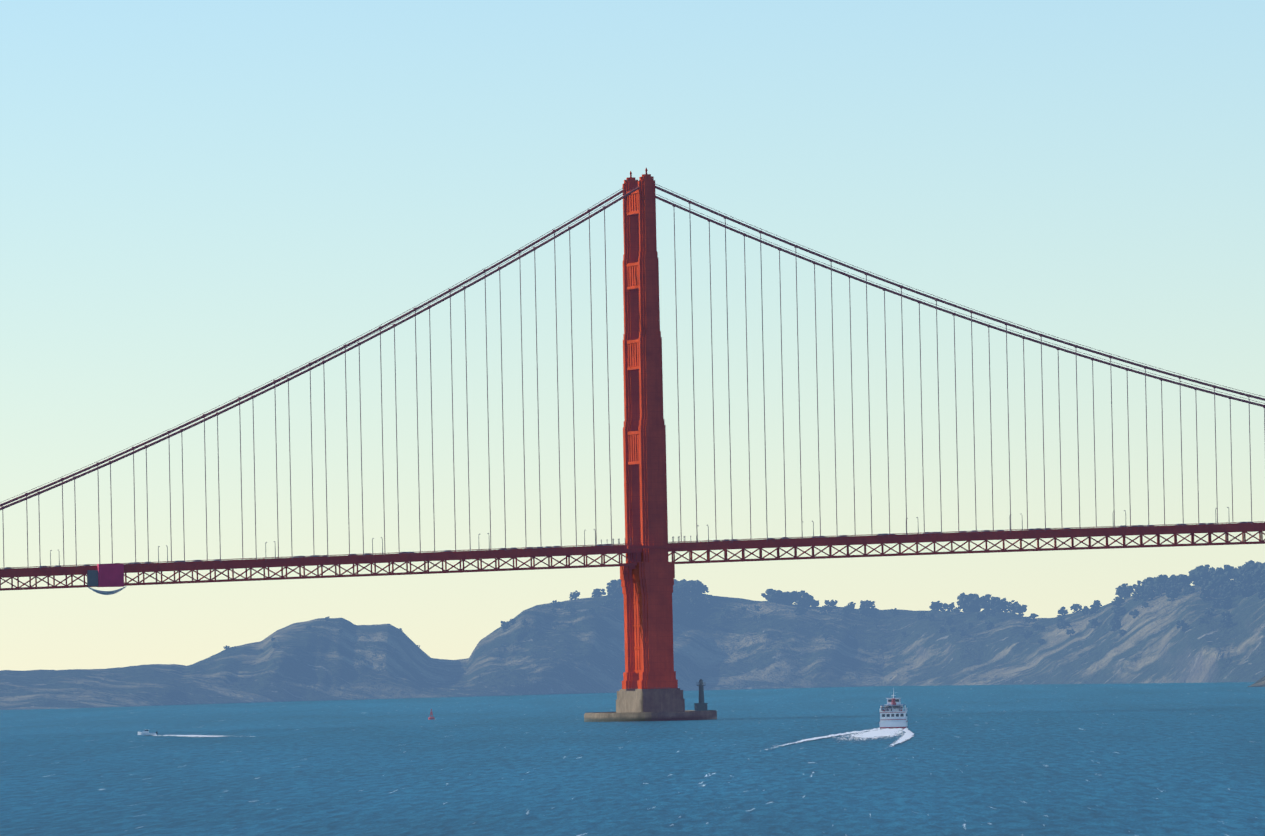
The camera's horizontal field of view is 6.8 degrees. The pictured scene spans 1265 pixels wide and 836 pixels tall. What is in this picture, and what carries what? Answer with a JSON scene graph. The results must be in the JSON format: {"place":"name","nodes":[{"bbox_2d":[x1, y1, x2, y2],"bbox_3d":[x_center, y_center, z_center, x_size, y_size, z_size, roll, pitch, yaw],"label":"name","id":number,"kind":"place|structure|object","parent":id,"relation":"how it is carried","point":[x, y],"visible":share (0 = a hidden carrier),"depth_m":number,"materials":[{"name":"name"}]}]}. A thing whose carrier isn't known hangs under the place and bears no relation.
{"place":"outdoors","nodes":[
{"label":"outdoors","id":0,"kind":"place"},
{"bbox_2d":[0,682,1264,835],"bbox_3d":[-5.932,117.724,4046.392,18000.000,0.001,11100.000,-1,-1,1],"label":"bay water","id":1,"kind":"structure","parent":0,"point":[1158,759],"depth_m":2655.47,"materials":[{"name":"blue liquid"}]},
{"bbox_2d":[138,729,157,735],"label":"speed boat","id":2,"kind":"object","parent":1,"relation":"on","point":[146,732],"visible":0.88,"depth_m":4208.45,"materials":[{"name":"white plastic"}]},
{"bbox_2d":[154,735,254,736],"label":"boat wake","id":3,"kind":"object","parent":1,"relation":"on","point":[197,735],"visible":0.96,"depth_m":4101.07,"materials":[{"name":"white liquid"}]},
{"bbox_2d":[428,709,434,719],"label":"channel buoy","id":4,"kind":"object","parent":1,"relation":"in","point":[430,717],"visible":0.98,"depth_m":4922.30,"materials":[{"name":"metal"}]},
{"bbox_2d":[584,710,716,721],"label":"pier fender","id":5,"kind":"object","parent":1,"relation":"in","point":[647,716],"visible":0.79,"depth_m":4458.13,"materials":[{"name":"concrete"}]},
{"bbox_2d":[616,688,684,712],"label":"tower pier","id":6,"kind":"structure","parent":5,"relation":"on","point":[654,700],"depth_m":4475.24,"materials":[{"name":"concrete"}]},
{"bbox_2d":[620,168,677,688],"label":"tower","id":7,"kind":"structure","parent":6,"relation":"on","point":[647,582],"depth_m":4484.15,"materials":[{"name":"red metal"}]},
{"bbox_2d":[0,185,1264,568],"bbox_3d":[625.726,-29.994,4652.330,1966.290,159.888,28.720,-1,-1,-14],"label":"cables","id":8,"kind":"object","parent":7,"relation":"attached to","point":[452,293],"visible":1,"depth_m":4500.40,"materials":[{"name":"metal"}]},
{"bbox_2d":[0,521,1264,590],"bbox_3d":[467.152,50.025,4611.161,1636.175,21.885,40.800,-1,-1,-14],"label":"deck truss","id":9,"kind":"object","parent":7,"relation":"attached to","point":[795,543],"visible":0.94,"depth_m":4488.81,"materials":[{"name":"red metal"}]},
{"bbox_2d":[87,563,126,594],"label":"maintenance platform","id":10,"kind":"structure","parent":9,"relation":"hanging from","point":[107,575],"depth_m":4425.65,"materials":[{"name":"purple"}]},
{"bbox_2d":[5,522,1250,568],"bbox_3d":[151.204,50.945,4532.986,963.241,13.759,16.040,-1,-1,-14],"label":"vehicles","id":11,"kind":"object","parent":9,"relation":"on","point":[610,544],"visible":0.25,"depth_m":4492.44,"materials":[{"name":"paint"}]},
{"bbox_2d":[50,507,1229,568],"bbox_3d":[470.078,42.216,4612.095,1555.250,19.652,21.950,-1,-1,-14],"label":"deck lamp posts","id":12,"kind":"object","parent":9,"relation":"on","point":[584,540],"visible":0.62,"depth_m":4483.79,"materials":[{"name":"grey metal"}]},
{"bbox_2d":[764,728,914,749],"bbox_3d":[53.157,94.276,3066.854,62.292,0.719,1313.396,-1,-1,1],"label":"boat wake","id":13,"kind":"object","parent":1,"relation":"on","point":[880,733],"visible":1,"depth_m":3435.14,"materials":[{"name":"white liquid"}]},
{"bbox_2d":[879,688,907,729],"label":"ferry boat","id":14,"kind":"object","parent":1,"relation":"on","point":[893,714],"visible":0.96,"depth_m":3695.28,"materials":[{"name":"white paint"}]},
{"bbox_2d":[0,582,1264,709],"bbox_3d":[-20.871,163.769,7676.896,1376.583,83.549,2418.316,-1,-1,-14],"label":"headland terrain","id":15,"kind":"structure","parent":0,"point":[736,649],"depth_m":7877.81,"materials":[{"name":"stone"}]},
{"bbox_2d":[224,560,1264,651],"bbox_3d":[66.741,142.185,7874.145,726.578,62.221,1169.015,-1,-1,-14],"label":"ridge trees","id":16,"kind":"object","parent":15,"relation":"on","point":[1242,577],"visible":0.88,"depth_m":8041.97,"materials":[{"name":"green plant"}]},
{"bbox_2d":[0,0,1264,670],"label":"sky","id":17,"kind":"structure","parent":0,"point":[202,202],"materials":[{"name":"blue"}]},
{"bbox_2d":[694,679,707,710],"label":"lighthouse","id":18,"kind":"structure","parent":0,"point":[701,705],"depth_m":4498.48,"materials":[{"name":"metal"}]},
{"bbox_2d":[1248,676,1264,686],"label":"cliff terrain","id":19,"kind":"structure","parent":0,"point":[1260,682],"depth_m":6557.76,"materials":[{"name":"grey stone"}]}
]}

